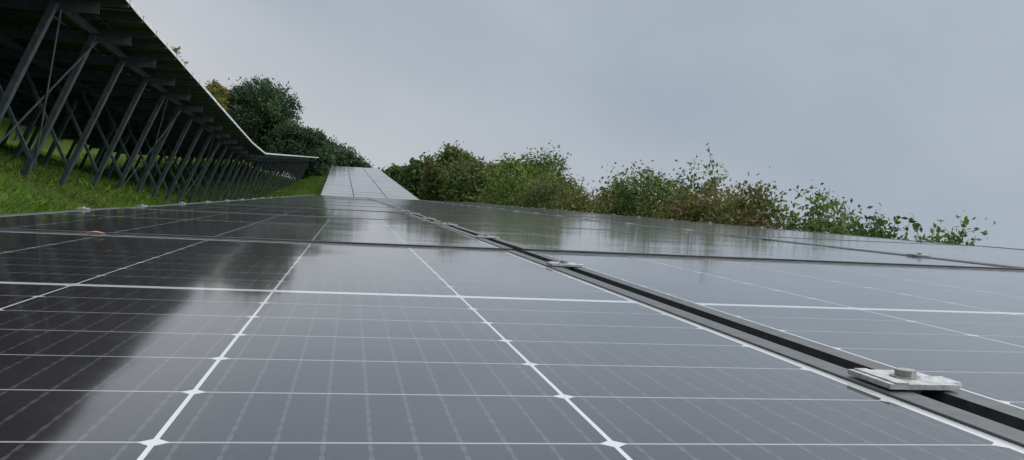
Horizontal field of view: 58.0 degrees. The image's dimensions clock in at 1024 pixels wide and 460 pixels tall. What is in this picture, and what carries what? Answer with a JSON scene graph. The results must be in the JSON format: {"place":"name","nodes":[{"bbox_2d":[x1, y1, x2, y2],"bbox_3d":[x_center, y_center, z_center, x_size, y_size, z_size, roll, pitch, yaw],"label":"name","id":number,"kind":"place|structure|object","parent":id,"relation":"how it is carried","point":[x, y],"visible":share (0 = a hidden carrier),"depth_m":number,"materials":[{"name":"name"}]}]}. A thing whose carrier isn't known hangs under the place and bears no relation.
{"place":"outdoors","nodes":[
{"label":"outdoors","id":0,"kind":"place"},
{"bbox_2d":[0,118,325,214],"bbox_3d":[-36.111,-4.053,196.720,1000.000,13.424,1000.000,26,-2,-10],"label":"ground","id":1,"kind":"structure","parent":0,"point":[65,144],"depth_m":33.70,"materials":[{"name":"green plant"}]},
{"bbox_2d":[13,126,63,141],"bbox_3d":[-19.158,-5.851,32.772,5.451,5.379,77.556,26,-2,-10],"label":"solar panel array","id":2,"kind":"object","parent":1,"relation":"on","point":[16,135],"depth_m":33.84,"materials":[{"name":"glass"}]},
{"bbox_2d":[0,0,318,202],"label":"solar panel array","id":3,"kind":"object","parent":1,"relation":"on","point":[107,78],"visible":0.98,"depth_m":17.17,"materials":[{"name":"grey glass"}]},
{"bbox_2d":[171,46,187,64],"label":"broadleaf tree","id":4,"kind":"object","parent":1,"relation":"on","point":[175,50],"visible":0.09,"depth_m":75.07,"materials":[{"name":"green plant"}]},
{"bbox_2d":[205,79,232,110],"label":"broadleaf tree","id":5,"kind":"object","parent":1,"relation":"on","point":[217,90],"visible":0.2,"depth_m":92.37,"materials":[{"name":"green plant"}]},
{"bbox_2d":[250,140,272,172],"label":"broadleaf tree","id":6,"kind":"object","parent":1,"relation":"on","point":[263,150],"visible":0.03,"depth_m":98.30,"materials":[{"name":"green plant"}]},
{"bbox_2d":[225,74,305,161],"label":"broadleaf tree","id":7,"kind":"object","parent":1,"relation":"on","point":[253,112],"visible":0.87,"depth_m":94.84,"materials":[{"name":"green plant"}]},
{"bbox_2d":[259,113,312,179],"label":"broadleaf tree","id":8,"kind":"object","parent":1,"relation":"on","point":[277,141],"visible":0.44,"depth_m":92.64,"materials":[{"name":"green plant"}]},
{"bbox_2d":[282,125,337,179],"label":"broadleaf tree","id":9,"kind":"object","parent":1,"relation":"on","point":[315,142],"visible":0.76,"depth_m":92.46,"materials":[{"name":"green plant"}]},
{"bbox_2d":[301,135,343,179],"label":"broadleaf tree","id":10,"kind":"object","parent":1,"relation":"on","point":[330,144],"visible":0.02,"depth_m":107.06,"materials":[{"name":"green plant"}]},
{"bbox_2d":[331,142,369,167],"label":"broadleaf tree","id":11,"kind":"object","parent":1,"relation":"on","point":[348,158],"visible":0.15,"depth_m":108.81,"materials":[{"name":"green plant"}]},
{"bbox_2d":[353,161,373,167],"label":"broadleaf tree","id":12,"kind":"object","parent":1,"relation":"on","point":[368,164],"visible":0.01,"depth_m":110.55,"materials":[{"name":"green plant"}]},
{"bbox_2d":[378,163,404,183],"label":"broadleaf tree","id":13,"kind":"object","parent":1,"relation":"on","point":[391,172],"visible":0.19,"depth_m":108.23,"materials":[{"name":"green plant"}]},
{"bbox_2d":[394,150,439,199],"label":"broadleaf tree","id":14,"kind":"object","parent":1,"relation":"on","point":[410,179],"visible":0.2,"depth_m":103.49,"materials":[{"name":"green plant"}]},
{"bbox_2d":[413,140,485,200],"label":"broadleaf tree","id":15,"kind":"object","parent":1,"relation":"on","point":[448,155],"visible":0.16,"depth_m":98.06,"materials":[{"name":"green plant"}]},
{"bbox_2d":[435,154,501,201],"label":"broadleaf tree","id":16,"kind":"object","parent":1,"relation":"on","point":[453,171],"visible":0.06,"depth_m":88.41,"materials":[{"name":"green plant"}]},
{"bbox_2d":[444,155,502,201],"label":"broadleaf tree","id":17,"kind":"object","parent":1,"relation":"on","point":[458,186],"visible":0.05,"depth_m":79.00,"materials":[{"name":"green plant"}]},
{"bbox_2d":[451,160,503,202],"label":"broadleaf tree","id":18,"kind":"object","parent":1,"relation":"on","point":[471,184],"visible":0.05,"depth_m":69.86,"materials":[{"name":"green plant"}]},
{"bbox_2d":[477,168,499,203],"bbox_3d":[0.470,-1.068,63.097,6.636,7.688,8.425,26,-2,-10],"label":"broadleaf tree","id":19,"kind":"object","parent":1,"relation":"on","point":[478,199],"depth_m":62.43,"materials":[{"name":"green plant"}]},
{"bbox_2d":[0,166,1023,459],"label":"solar panel array","id":20,"kind":"object","parent":1,"relation":"on","point":[360,314],"visible":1,"depth_m":0.68,"materials":[{"name":"black glass"}]},
{"bbox_2d":[473,154,571,205],"bbox_3d":[0.674,-0.776,55.788,6.251,7.364,6.814,26,-2,-10],"label":"broadleaf tree","id":21,"kind":"object","parent":1,"relation":"on","point":[515,163],"visible":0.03,"depth_m":54.91,"materials":[{"name":"green plant"}]},
{"bbox_2d":[465,140,594,205],"bbox_3d":[0.775,-1.085,50.450,6.778,8.192,7.505,27,-3,-32],"label":"hedge shrub","id":22,"kind":"object","parent":1,"relation":"on","point":[508,176],"visible":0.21,"depth_m":50.00,"materials":[{"name":"green plant"}]},
{"bbox_2d":[494,169,581,207],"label":"hedge shrub","id":23,"kind":"object","parent":1,"relation":"on","point":[510,199],"visible":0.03,"depth_m":45.08,"materials":[{"name":"green plant"}]},
{"bbox_2d":[511,166,587,209],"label":"hedge shrub","id":24,"kind":"object","parent":1,"relation":"on","point":[539,194],"visible":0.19,"depth_m":41.13,"materials":[{"name":"green plant"}]},
{"bbox_2d":[530,187,596,210],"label":"hedge shrub","id":25,"kind":"object","parent":1,"relation":"on","point":[561,204],"visible":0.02,"depth_m":37.50,"materials":[{"name":"green plant"}]},
{"bbox_2d":[555,181,601,212],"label":"hedge shrub","id":26,"kind":"object","parent":1,"relation":"on","point":[577,207],"visible":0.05,"depth_m":34.97,"materials":[{"name":"green plant"}]},
{"bbox_2d":[575,177,640,213],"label":"hedge shrub","id":27,"kind":"object","parent":1,"relation":"on","point":[602,192],"depth_m":33.30,"materials":[{"name":"green plant"}]},
{"bbox_2d":[572,160,668,213],"bbox_3d":[3.488,0.878,31.181,4.037,6.961,4.157,24,-2,25],"label":"hedge shrub","id":28,"kind":"object","parent":1,"relation":"on","point":[617,185],"visible":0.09,"depth_m":31.33,"materials":[{"name":"green plant"}]},
{"bbox_2d":[592,160,685,217],"bbox_3d":[3.765,1.000,29.093,4.100,6.789,4.169,26,-2,-10],"label":"hedge shrub","id":29,"kind":"object","parent":1,"relation":"on","point":[624,206],"visible":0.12,"depth_m":29.14,"materials":[{"name":"green plant"}]},
{"bbox_2d":[616,143,730,218],"bbox_3d":[4.337,0.896,27.246,3.912,7.370,3.672,26,-2,-10],"label":"hedge shrub","id":30,"kind":"object","parent":1,"relation":"on","point":[668,183],"visible":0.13,"depth_m":27.08,"materials":[{"name":"green plant"}]},
{"bbox_2d":[628,171,752,223],"bbox_3d":[4.402,1.366,25.747,3.724,6.296,3.421,25,-2,17],"label":"hedge shrub","id":31,"kind":"object","parent":1,"relation":"on","point":[682,199],"visible":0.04,"depth_m":25.45,"materials":[{"name":"green plant"}]},
{"bbox_2d":[644,181,758,223],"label":"hedge shrub","id":32,"kind":"object","parent":1,"relation":"on","point":[690,212],"visible":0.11,"depth_m":23.84,"materials":[{"name":"green plant"}]},
{"bbox_2d":[681,166,798,229],"bbox_3d":[5.006,1.573,21.363,3.413,6.021,3.486,27,-2,-29],"label":"hedge shrub","id":33,"kind":"object","parent":1,"relation":"on","point":[763,205],"visible":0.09,"depth_m":21.01,"materials":[{"name":"green plant"}]},
{"bbox_2d":[697,183,803,229],"bbox_3d":[5.184,1.647,23.038,3.766,6.031,3.635,26,-2,-10],"label":"hedge shrub","id":34,"kind":"object","parent":1,"relation":"on","point":[741,215],"visible":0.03,"depth_m":22.91,"materials":[{"name":"green plant"}]},
{"bbox_2d":[755,179,863,234],"bbox_3d":[5.687,1.761,19.978,3.255,6.064,3.432,26,-2,-10],"label":"hedge shrub","id":35,"kind":"object","parent":1,"relation":"on","point":[831,204],"visible":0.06,"depth_m":20.07,"materials":[{"name":"green plant"}]},
{"bbox_2d":[761,200,885,231],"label":"hedge shrub","id":36,"kind":"object","parent":1,"relation":"on","point":[803,224],"visible":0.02,"depth_m":18.88,"materials":[{"name":"green plant"}]},
{"bbox_2d":[795,197,904,237],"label":"hedge shrub","id":37,"kind":"object","parent":1,"relation":"on","point":[841,229],"visible":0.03,"depth_m":17.08,"materials":[{"name":"green plant"}]},
{"bbox_2d":[849,209,978,245],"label":"hedge shrub","id":38,"kind":"object","parent":1,"relation":"on","point":[881,231],"visible":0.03,"depth_m":16.09,"materials":[{"name":"green plant"}]},
{"bbox_2d":[882,210,995,244],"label":"hedge shrub","id":39,"kind":"object","parent":1,"relation":"on","point":[951,240],"visible":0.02,"depth_m":14.56,"materials":[{"name":"green plant"}]},
{"bbox_2d":[131,0,1023,248],"label":"sky","id":40,"kind":"structure","parent":0,"point":[915,107],"materials":[{"name":"grey"}]}
]}

